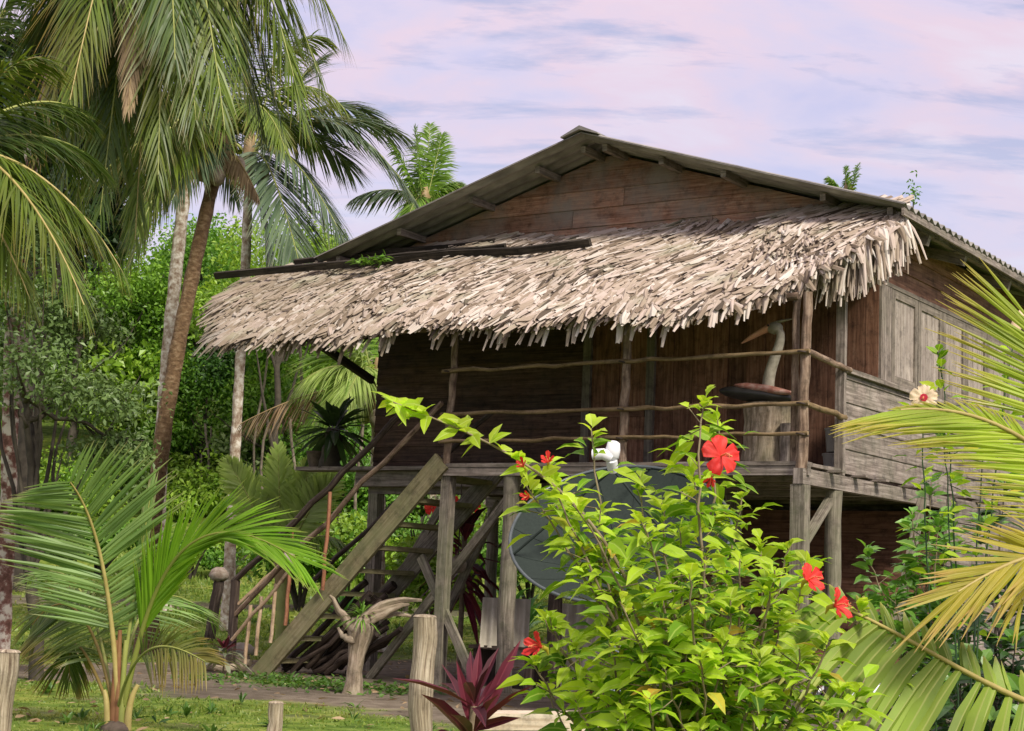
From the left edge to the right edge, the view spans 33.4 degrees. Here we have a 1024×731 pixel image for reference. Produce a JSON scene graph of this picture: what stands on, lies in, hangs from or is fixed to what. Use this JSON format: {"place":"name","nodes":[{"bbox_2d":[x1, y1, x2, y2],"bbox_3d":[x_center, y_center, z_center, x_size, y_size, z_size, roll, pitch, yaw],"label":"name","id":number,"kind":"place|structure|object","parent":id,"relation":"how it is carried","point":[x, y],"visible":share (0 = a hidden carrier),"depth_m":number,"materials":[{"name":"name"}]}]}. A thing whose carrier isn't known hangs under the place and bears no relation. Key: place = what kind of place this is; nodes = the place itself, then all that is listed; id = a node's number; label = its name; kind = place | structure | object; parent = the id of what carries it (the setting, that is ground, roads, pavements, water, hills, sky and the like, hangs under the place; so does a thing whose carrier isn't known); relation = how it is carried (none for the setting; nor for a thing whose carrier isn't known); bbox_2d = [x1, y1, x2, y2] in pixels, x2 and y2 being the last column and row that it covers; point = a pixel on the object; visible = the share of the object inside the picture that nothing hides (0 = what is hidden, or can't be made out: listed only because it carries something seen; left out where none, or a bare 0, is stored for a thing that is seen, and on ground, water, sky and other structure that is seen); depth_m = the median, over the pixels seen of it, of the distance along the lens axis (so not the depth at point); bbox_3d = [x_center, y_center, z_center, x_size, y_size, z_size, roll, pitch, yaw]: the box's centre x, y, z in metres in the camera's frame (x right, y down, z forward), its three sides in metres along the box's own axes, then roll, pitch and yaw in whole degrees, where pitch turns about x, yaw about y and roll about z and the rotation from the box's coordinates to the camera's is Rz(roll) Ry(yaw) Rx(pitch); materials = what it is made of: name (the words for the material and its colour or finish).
{"place":"outdoors","nodes":[
{"label":"outdoors","id":0,"kind":"place"},
{"bbox_2d":[10,550,683,730],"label":"grass","id":1,"kind":"structure","parent":0,"point":[200,577],"depth_m":21.16,"materials":[{"name":"green plant"}]},
{"bbox_2d":[0,379,1018,730],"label":"ground","id":2,"kind":"structure","parent":0,"point":[372,703],"depth_m":16.07,"materials":[{"name":"green plant"}]},
{"bbox_2d":[0,649,20,730],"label":"fence post","id":3,"kind":"object","parent":2,"relation":"on","point":[9,664],"visible":1,"depth_m":6.84,"materials":[{"name":"brown wood"}]},
{"bbox_2d":[0,272,122,405],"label":"forest tree","id":4,"kind":"object","parent":2,"relation":"on","point":[2,346],"visible":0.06,"depth_m":47.03,"materials":[{"name":"green plant"}]},
{"bbox_2d":[0,0,135,337],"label":"coconut palm","id":5,"kind":"object","parent":2,"relation":"on","point":[33,200],"visible":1,"depth_m":14.45,"materials":[{"name":"green plant"}]},
{"bbox_2d":[45,531,92,561],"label":"shrub","id":6,"kind":"object","parent":2,"relation":"on","point":[69,541],"visible":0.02,"depth_m":35.66,"materials":[{"name":"green plant"}]},
{"bbox_2d":[0,0,142,591],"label":"shade tree","id":7,"kind":"object","parent":2,"relation":"on","point":[110,236],"visible":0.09,"depth_m":33.73,"materials":[{"name":"green plant"}]},
{"bbox_2d":[0,217,178,680],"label":"spindly tree","id":8,"kind":"object","parent":2,"relation":"on","point":[112,400],"visible":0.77,"depth_m":16.50,"materials":[{"name":"green plant"}]},
{"bbox_2d":[65,518,139,574],"bbox_3d":[-9.236,3.984,37.618,3.000,1.481,2.983,2,-7,0],"label":"shrub","id":9,"kind":"object","parent":2,"relation":"on","point":[106,543],"visible":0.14,"depth_m":37.12,"materials":[{"name":"green plant"}]},
{"bbox_2d":[0,196,205,471],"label":"forest tree","id":10,"kind":"object","parent":2,"relation":"on","point":[138,286],"visible":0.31,"depth_m":46.49,"materials":[{"name":"green plant"}]},
{"bbox_2d":[33,281,206,465],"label":"forest tree","id":11,"kind":"object","parent":2,"relation":"on","point":[140,325],"visible":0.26,"depth_m":46.91,"materials":[{"name":"green plant"}]},
{"bbox_2d":[53,19,270,610],"bbox_3d":[-6.156,-1.169,30.721,4.200,11.093,2.506,7,-9,-34],"label":"coconut palm","id":12,"kind":"object","parent":2,"relation":"on","point":[176,263],"visible":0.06,"depth_m":30.39,"materials":[{"name":"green plant"}]},
{"bbox_2d":[0,439,349,730],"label":"young palm","id":13,"kind":"object","parent":2,"relation":"on","point":[166,571],"visible":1,"depth_m":11.31,"materials":[{"name":"green plant"}]},
{"bbox_2d":[102,211,252,466],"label":"forest tree","id":14,"kind":"object","parent":2,"relation":"on","point":[211,250],"visible":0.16,"depth_m":48.13,"materials":[{"name":"green plant"}]},
{"bbox_2d":[0,0,356,648],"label":"coconut palm","id":15,"kind":"object","parent":2,"relation":"on","point":[114,54],"visible":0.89,"depth_m":16.68,"materials":[{"name":"green plant"}]},
{"bbox_2d":[131,353,258,469],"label":"forest tree","id":16,"kind":"object","parent":2,"relation":"on","point":[190,396],"visible":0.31,"depth_m":46.76,"materials":[{"name":"green plant"}]},
{"bbox_2d":[169,539,236,578],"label":"shrub","id":17,"kind":"object","parent":2,"relation":"on","point":[211,561],"visible":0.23,"depth_m":37.63,"materials":[{"name":"green plant"}]},
{"bbox_2d":[76,7,350,654],"bbox_3d":[-4.094,-1.027,23.304,3.688,9.884,3.216,2,-7,0],"label":"coconut palm","id":18,"kind":"object","parent":2,"relation":"on","point":[214,174],"visible":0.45,"depth_m":23.09,"materials":[{"name":"green plant"}]},
{"bbox_2d":[204,567,228,640],"bbox_3d":[-4.391,3.654,25.396,0.297,1.314,0.299,-4,-10,40],"label":"bollard post","id":19,"kind":"object","parent":2,"relation":"on","point":[218,576],"visible":0.8,"depth_m":25.34,"materials":[{"name":"brown wood"}]},
{"bbox_2d":[188,653,249,658],"bbox_3d":[-3.780,3.752,22.047,0.931,0.113,0.107,-2,-9,29],"label":"log","id":20,"kind":"object","parent":2,"relation":"on","point":[248,656],"visible":0.26,"depth_m":21.95,"materials":[{"name":"brown wood"}]},
{"bbox_2d":[193,534,255,568],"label":"round shrub","id":21,"kind":"object","parent":2,"relation":"on","point":[221,545],"visible":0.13,"depth_m":38.49,"materials":[{"name":"green plant"}]},
{"bbox_2d":[197,658,251,666],"bbox_3d":[-3.454,3.547,20.459,0.705,0.108,0.100,0,-8,15],"label":"log","id":22,"kind":"object","parent":2,"relation":"on","point":[249,662],"visible":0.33,"depth_m":20.37,"materials":[{"name":"brown wood"}]},
{"bbox_2d":[206,663,246,671],"bbox_3d":[-3.214,3.397,19.172,0.475,0.124,0.109,5,-8,-18],"label":"log","id":23,"kind":"object","parent":2,"relation":"on","point":[220,667],"visible":0.52,"depth_m":19.14,"materials":[{"name":"brown wood"}]},
{"bbox_2d":[202,636,251,673],"bbox_3d":[-3.144,3.265,18.793,0.684,0.582,0.600,2,-7,0],"label":"bromeliad","id":24,"kind":"object","parent":2,"relation":"on","point":[224,644],"visible":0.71,"depth_m":18.80,"materials":[{"name":"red plant"}]},
{"bbox_2d":[17,617,452,730],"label":"weed tufts","id":25,"kind":"object","parent":2,"relation":"on","point":[185,708],"visible":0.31,"depth_m":12.65,"materials":[{"name":"green plant"}]},
{"bbox_2d":[236,642,253,654],"bbox_3d":[-3.701,3.928,23.482,0.390,0.241,0.278,2,-7,0],"label":"stone","id":26,"kind":"object","parent":2,"relation":"on","point":[240,645],"visible":0.35,"depth_m":23.38,"materials":[{"name":"grey stone"}]},
{"bbox_2d":[0,215,501,524],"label":"forest","id":27,"kind":"object","parent":2,"relation":"on","point":[186,479],"visible":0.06,"depth_m":46.12,"materials":[{"name":"green plant"}]},
{"bbox_2d":[36,346,485,526],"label":"undergrowth","id":28,"kind":"object","parent":2,"relation":"on","point":[290,433],"visible":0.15,"depth_m":43.38,"materials":[{"name":"plant"}]},
{"bbox_2d":[165,199,364,454],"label":"forest tree","id":29,"kind":"object","parent":2,"relation":"on","point":[199,304],"visible":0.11,"depth_m":42.08,"materials":[{"name":"green plant"}]},
{"bbox_2d":[119,27,418,630],"bbox_3d":[-4.165,-0.964,27.424,5.554,10.332,3.401,2,-7,0],"label":"coconut palm","id":30,"kind":"object","parent":2,"relation":"on","point":[260,178],"visible":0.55,"depth_m":27.14,"materials":[{"name":"green plant"}]},
{"bbox_2d":[266,701,283,730],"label":"fence post","id":31,"kind":"object","parent":2,"relation":"on","point":[275,715],"visible":1,"depth_m":8.80,"materials":[{"name":"brown wood"}]},
{"bbox_2d":[191,356,363,470],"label":"forest tree","id":32,"kind":"object","parent":2,"relation":"on","point":[270,393],"visible":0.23,"depth_m":45.95,"materials":[{"name":"green plant"}]},
{"bbox_2d":[213,440,350,656],"bbox_3d":[-3.167,2.485,23.242,2.044,2.959,0.774,2,-8,6],"label":"palm sapling","id":33,"kind":"object","parent":2,"relation":"on","point":[297,491],"visible":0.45,"depth_m":23.39,"materials":[{"name":"green plant"}]},
{"bbox_2d":[236,522,363,610],"bbox_3d":[-3.745,3.615,30.683,2.798,1.804,2.325,2,-7,0],"label":"shrub","id":34,"kind":"object","parent":2,"relation":"on","point":[298,599],"visible":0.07,"depth_m":30.50,"materials":[{"name":"green plant"}]},
{"bbox_2d":[157,670,454,697],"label":"weeds","id":35,"kind":"object","parent":2,"relation":"on","point":[299,680],"visible":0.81,"depth_m":17.35,"materials":[{"name":"green plant"}]},
{"bbox_2d":[235,337,387,651],"bbox_3d":[-2.253,1.476,25.228,2.295,5.398,3.112,-3,-9,34],"label":"fruiting palm","id":36,"kind":"object","parent":2,"relation":"on","point":[346,382],"visible":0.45,"depth_m":24.71,"materials":[{"name":"green plant"}]},
{"bbox_2d":[312,641,345,671],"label":"stick","id":37,"kind":"object","parent":2,"relation":"on","point":[331,655],"visible":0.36,"depth_m":19.18,"materials":[{"name":"brown wood"}]},
{"bbox_2d":[298,595,370,668],"bbox_3d":[-2.008,2.985,19.078,0.108,0.866,1.206,10,-10,-44],"label":"stick","id":38,"kind":"object","parent":2,"relation":"on","point":[366,599],"visible":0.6,"depth_m":18.82,"materials":[{"name":"brown wood"}]},
{"bbox_2d":[281,593,387,672],"bbox_3d":[-1.992,3.002,19.159,1.271,0.948,0.088,-1,-8,21],"label":"stick","id":39,"kind":"object","parent":2,"relation":"on","point":[384,596],"visible":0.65,"depth_m":19.01,"materials":[{"name":"brown wood"}]},
{"bbox_2d":[281,579,368,668],"bbox_3d":[-2.097,2.897,19.139,1.068,1.042,0.110,-1,-8,26],"label":"stick","id":40,"kind":"object","parent":39,"relation":"on","point":[325,624],"visible":0.83,"depth_m":19.12,"materials":[{"name":"brown wood"}]},
{"bbox_2d":[290,599,381,672],"bbox_3d":[-1.947,2.998,18.904,1.127,0.874,0.091,-1,-8,23],"label":"stick","id":41,"kind":"object","parent":2,"relation":"on","point":[302,660],"visible":0.6,"depth_m":18.96,"materials":[{"name":"brown wood"}]},
{"bbox_2d":[299,590,372,657],"bbox_3d":[-2.000,2.952,19.052,1.097,0.920,0.092,-3,-9,36],"label":"stick","id":42,"kind":"object","parent":2,"relation":"on","point":[328,635],"visible":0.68,"depth_m":19.07,"materials":[{"name":"brown wood"}]},
{"bbox_2d":[305,603,367,669],"bbox_3d":[-1.963,3.007,19.083,0.849,0.813,0.097,-3,-9,37],"label":"stick","id":43,"kind":"object","parent":2,"relation":"on","point":[312,662],"visible":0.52,"depth_m":19.19,"materials":[{"name":"brown wood"}]},
{"bbox_2d":[318,587,354,621],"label":"strap leaf plant","id":44,"kind":"object","parent":2,"relation":"on","point":[341,599],"visible":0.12,"depth_m":27.71,"materials":[{"name":"green plant"}]},
{"bbox_2d":[321,599,357,656],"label":"stick","id":45,"kind":"object","parent":2,"relation":"on","point":[354,601],"visible":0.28,"depth_m":18.96,"materials":[{"name":"brown wood"}]},
{"bbox_2d":[303,594,377,666],"bbox_3d":[-1.923,2.992,19.193,0.948,0.872,0.088,-2,-9,29],"label":"stick","id":46,"kind":"object","parent":2,"relation":"on","point":[374,597],"visible":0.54,"depth_m":19.02,"materials":[{"name":"brown wood"}]},
{"bbox_2d":[266,416,419,522],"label":"forest tree","id":47,"kind":"object","parent":2,"relation":"on","point":[348,477],"visible":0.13,"depth_m":43.73,"materials":[{"name":"green plant"}]},
{"bbox_2d":[323,608,364,655],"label":"stick","id":48,"kind":"object","parent":2,"relation":"on","point":[329,650],"visible":0.4,"depth_m":19.18,"materials":[{"name":"brown wood"}]},
{"bbox_2d":[313,628,379,674],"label":"stick","id":49,"kind":"object","parent":2,"relation":"on","point":[328,664],"visible":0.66,"depth_m":19.12,"materials":[{"name":"brown wood"}]},
{"bbox_2d":[311,619,389,669],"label":"stick","id":50,"kind":"object","parent":2,"relation":"on","point":[323,659],"visible":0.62,"depth_m":19.23,"materials":[{"name":"brown wood"}]},
{"bbox_2d":[324,631,379,675],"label":"stick","id":51,"kind":"object","parent":2,"relation":"on","point":[338,662],"visible":0.69,"depth_m":19.03,"materials":[{"name":"brown wood"}]},
{"bbox_2d":[314,511,404,603],"bbox_3d":[-2.818,3.609,30.855,2.497,1.980,2.566,2,-7,0],"label":"shrub","id":52,"kind":"object","parent":2,"relation":"on","point":[343,520],"visible":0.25,"depth_m":30.30,"materials":[{"name":"green plant"}]},
{"bbox_2d":[330,625,388,674],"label":"stick","id":53,"kind":"object","parent":2,"relation":"on","point":[384,629],"visible":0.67,"depth_m":18.78,"materials":[{"name":"brown wood"}]},
{"bbox_2d":[345,639,391,672],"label":"stick","id":54,"kind":"object","parent":2,"relation":"on","point":[381,646],"visible":0.3,"depth_m":19.04,"materials":[{"name":"brown wood"}]},
{"bbox_2d":[338,626,402,669],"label":"stick","id":55,"kind":"object","parent":2,"relation":"on","point":[388,637],"visible":0.66,"depth_m":18.70,"materials":[{"name":"brown wood"}]},
{"bbox_2d":[329,595,421,694],"bbox_3d":[-1.323,2.688,16.265,0.890,0.987,0.276,2,-7,0],"label":"driftwood stump","id":56,"kind":"object","parent":2,"relation":"on","point":[358,640],"visible":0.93,"depth_m":16.20,"materials":[{"name":"brown wood"}]},
{"bbox_2d":[337,601,381,631],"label":"fern","id":57,"kind":"object","parent":56,"relation":"on","point":[361,610],"visible":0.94,"depth_m":16.23,"materials":[{"name":"green plant"}]},
{"bbox_2d":[347,503,438,611],"bbox_3d":[-2.214,3.616,31.875,2.298,2.113,2.616,2,-7,0],"label":"shrub","id":58,"kind":"object","parent":2,"relation":"on","point":[422,519],"visible":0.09,"depth_m":31.29,"materials":[{"name":"green plant"}]},
{"bbox_2d":[15,651,786,730],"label":"leaf litter","id":59,"kind":"object","parent":2,"relation":"on","point":[139,719],"visible":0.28,"depth_m":15.19,"materials":[{"name":"brown plant"}]},
{"bbox_2d":[344,122,465,518],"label":"coconut palm","id":60,"kind":"object","parent":2,"relation":"on","point":[423,187],"visible":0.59,"depth_m":46.22,"materials":[{"name":"green plant"}]},
{"bbox_2d":[408,614,437,730],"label":"fence post","id":61,"kind":"object","parent":2,"relation":"on","point":[425,640],"visible":0.98,"depth_m":7.15,"materials":[{"name":"brown wood"}]},
{"bbox_2d":[409,588,475,613],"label":"shrub","id":62,"kind":"object","parent":2,"relation":"on","point":[433,606],"depth_m":29.16,"materials":[{"name":"green plant"}]},
{"bbox_2d":[385,496,501,618],"bbox_3d":[-1.070,3.125,25.305,2.090,2.423,1.631,2,-7,0],"label":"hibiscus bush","id":63,"kind":"object","parent":2,"relation":"on","point":[418,581],"visible":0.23,"depth_m":25.08,"materials":[{"name":"green plant"}]},
{"bbox_2d":[412,507,500,671],"bbox_3d":[-0.589,2.811,21.346,1.340,2.115,1.545,2,-7,0],"label":"cordyline","id":64,"kind":"object","parent":2,"relation":"on","point":[467,600],"visible":0.4,"depth_m":21.26,"materials":[{"name":"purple plant"}]},
{"bbox_2d":[393,640,532,730],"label":"cordyline","id":65,"kind":"object","parent":2,"relation":"on","point":[469,690],"visible":1,"depth_m":6.28,"materials":[{"name":"purple plant"}]},
{"bbox_2d":[409,512,530,596],"bbox_3d":[-0.605,3.827,32.756,2.679,1.987,2.621,-1,-8,24],"label":"shrub","id":66,"kind":"object","parent":2,"relation":"on","point":[483,553],"visible":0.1,"depth_m":31.95,"materials":[{"name":"green plant"}]},
{"bbox_2d":[456,585,545,621],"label":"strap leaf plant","id":67,"kind":"object","parent":2,"relation":"on","point":[519,594],"visible":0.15,"depth_m":28.06,"materials":[{"name":"green plant"}]},
{"bbox_2d":[473,502,534,598],"bbox_3d":[0.345,3.667,33.580,3.040,2.403,3.173,2,-7,0],"label":"shrub","id":68,"kind":"object","parent":2,"relation":"on","point":[530,593],"visible":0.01,"depth_m":33.68,"materials":[{"name":"green plant"}]},
{"bbox_2d":[468,644,545,689],"bbox_3d":[-0.006,3.246,18.348,0.800,0.460,0.500,-3,-9,33],"label":"timber bench","id":69,"kind":"object","parent":2,"relation":"on","point":[486,653],"visible":0.24,"depth_m":18.22,"materials":[{"name":"wood"}]},
{"bbox_2d":[479,597,530,647],"bbox_3d":[-0.072,2.774,18.416,0.520,0.526,0.366,2,-7,3],"label":"roofing sheet","id":70,"kind":"object","parent":69,"relation":"on","point":[488,633],"visible":0.59,"depth_m":18.42,"materials":[{"name":"grey metal"}]},
{"bbox_2d":[529,594,547,633],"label":"strap leaf plant","id":71,"kind":"object","parent":2,"relation":"on","point":[533,612],"visible":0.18,"depth_m":26.81,"materials":[{"name":"green plant"}]},
{"bbox_2d":[191,125,1023,713],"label":"stilt house","id":72,"kind":"structure","parent":2,"relation":"on","point":[539,303],"depth_m":18.71,"materials":[{"name":"brown wood"}]},
{"bbox_2d":[284,532,294,567],"bbox_3d":[-2.463,2.037,18.837,0.171,0.400,0.170,-3,-9,33],"label":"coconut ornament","id":73,"kind":"object","parent":72,"relation":"hanging from","point":[286,555],"visible":0.2,"depth_m":18.77,"materials":[{"name":"beige"}]},
{"bbox_2d":[306,451,320,466],"bbox_3d":[-2.427,1.166,21.188,0.254,0.200,0.260,-3,-9,33],"label":"flower pot","id":74,"kind":"object","parent":72,"relation":"on","point":[313,457],"visible":0.69,"depth_m":21.09,"materials":[{"name":"brown ceramic"}]},
{"bbox_2d":[284,397,372,467],"bbox_3d":[-2.176,0.854,21.059,1.178,0.998,1.186,-3,-9,33],"label":"rosette plant","id":75,"kind":"object","parent":72,"relation":"on","point":[331,443],"visible":0.98,"depth_m":20.97,"materials":[{"name":"green plant"}]},
{"bbox_2d":[331,581,396,652],"bbox_3d":[-1.816,2.966,19.512,1.169,1.043,0.139,-2,-9,32],"label":"stick","id":76,"kind":"object","parent":72,"relation":"on","point":[390,587],"visible":0.25,"depth_m":19.29,"materials":[{"name":"brown wood"}]},
{"bbox_2d":[345,251,392,269],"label":"fern","id":77,"kind":"object","parent":72,"relation":"on","point":[379,262],"visible":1,"depth_m":20.34,"materials":[{"name":"green plant"}]},
{"bbox_2d":[452,476,466,572],"bbox_3d":[-0.587,1.781,19.229,0.199,1.100,0.208,2,-7,0],"label":"coconut ornament","id":78,"kind":"object","parent":72,"relation":"hanging from","point":[463,568],"visible":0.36,"depth_m":19.14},
{"bbox_2d":[589,320,646,461],"bbox_3d":[1.202,0.238,19.157,0.714,1.990,0.055,-3,-9,33],"label":"door","id":79,"kind":"structure","parent":72,"relation":"in","point":[606,378],"depth_m":19.16,"materials":[{"name":"brown wood"}]},
{"bbox_2d":[740,401,790,460],"bbox_3d":[2.496,0.685,16.665,0.493,0.657,0.507,-3,-9,33],"label":"tree stump","id":80,"kind":"object","parent":72,"relation":"on","point":[768,419],"visible":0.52,"depth_m":16.47,"materials":[{"name":"brown wood"}]},
{"bbox_2d":[719,319,791,401],"bbox_3d":[2.404,-0.035,16.716,0.811,0.823,0.380,-3,-9,33],"label":"bird carving","id":81,"kind":"object","parent":80,"relation":"on","point":[766,390],"visible":0.94,"depth_m":16.58,"materials":[{"name":"painted wood"},{"name":"paint"}]},
{"bbox_2d":[779,423,790,460],"bbox_3d":[2.686,0.761,16.375,0.249,0.416,0.239,9,-10,-40],"label":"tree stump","id":82,"kind":"object","parent":72,"relation":"on","point":[784,445],"visible":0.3,"depth_m":16.30,"materials":[{"name":"wood"}]},
{"bbox_2d":[822,453,833,466],"bbox_3d":[3.256,0.990,17.200,0.271,0.200,0.276,-3,-9,33],"label":"bucket","id":83,"kind":"object","parent":72,"relation":"on","point":[828,459],"visible":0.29,"depth_m":17.12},
{"bbox_2d":[824,427,834,452],"bbox_3d":[3.268,0.756,17.217,0.240,0.240,0.244,-3,-9,33],"label":"bucket","id":84,"kind":"object","parent":83,"relation":"on","point":[829,443],"visible":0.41,"depth_m":17.15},
{"bbox_2d":[508,440,732,690],"bbox_3d":[0.945,1.915,15.185,1.986,2.412,1.576,2,-7,0],"label":"satellite dish","id":85,"kind":"object","parent":2,"relation":"on","point":[527,555],"visible":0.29,"depth_m":15.56,"materials":[{"name":"grey metal"}]},
{"bbox_2d":[486,710,762,730],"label":"plank bench","id":86,"kind":"object","parent":2,"relation":"on","point":[533,722],"visible":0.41,"depth_m":7.34,"materials":[{"name":"brown wood"}]},
{"bbox_2d":[371,385,914,730],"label":"hibiscus bush","id":87,"kind":"object","parent":2,"relation":"on","point":[654,648],"visible":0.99,"depth_m":4.69,"materials":[{"name":"green plant"}]},
{"bbox_2d":[823,162,861,190],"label":"coconut palm","id":88,"kind":"object","parent":2,"relation":"on","point":[848,184],"visible":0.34,"depth_m":42.90,"materials":[{"name":"green plant"}]},
{"bbox_2d":[811,685,899,695],"bbox_3d":[3.591,3.179,16.856,1.318,0.394,1.018,2,-7,0],"label":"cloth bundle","id":89,"kind":"object","parent":2,"relation":"on","point":[819,692],"visible":0.02,"depth_m":16.44,"materials":[{"name":"white fabric"}]},
{"bbox_2d":[767,256,1023,730],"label":"coconut palm","id":90,"kind":"object","parent":2,"relation":"on","point":[919,706],"visible":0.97,"depth_m":5.04,"materials":[{"name":"green plant"}]},
{"bbox_2d":[902,170,920,207],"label":"slender tree","id":91,"kind":"object","parent":2,"relation":"on","point":[915,194],"visible":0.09,"depth_m":40.90,"materials":[{"name":"green plant"}]},
{"bbox_2d":[846,472,992,730],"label":"citrus shrub","id":92,"kind":"object","parent":2,"relation":"on","point":[910,579],"visible":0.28,"depth_m":8.01,"materials":[{"name":"green plant"}]},
{"bbox_2d":[893,310,1023,730],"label":"hibiscus bush","id":93,"kind":"object","parent":2,"relation":"on","point":[925,392],"visible":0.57,"depth_m":6.92,"materials":[{"name":"green plant"}]},
{"bbox_2d":[913,472,1023,730],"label":"broadleaf shrub","id":94,"kind":"object","parent":2,"relation":"on","point":[1006,641],"visible":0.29,"depth_m":7.30,"materials":[{"name":"green plant"}]},
{"bbox_2d":[0,0,1023,277],"label":"sky","id":95,"kind":"structure","parent":0,"point":[808,90],"materials":[{"name":"white"}]},
{"bbox_2d":[560,603,602,690],"bbox_3d":[0.700,3.018,18.264,0.500,0.927,0.285,0,-8,20],"label":"roofing sheet","id":96,"kind":"object","parent":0,"point":[571,617],"visible":0.12,"depth_m":18.35,"materials":[{"name":"grey metal"}]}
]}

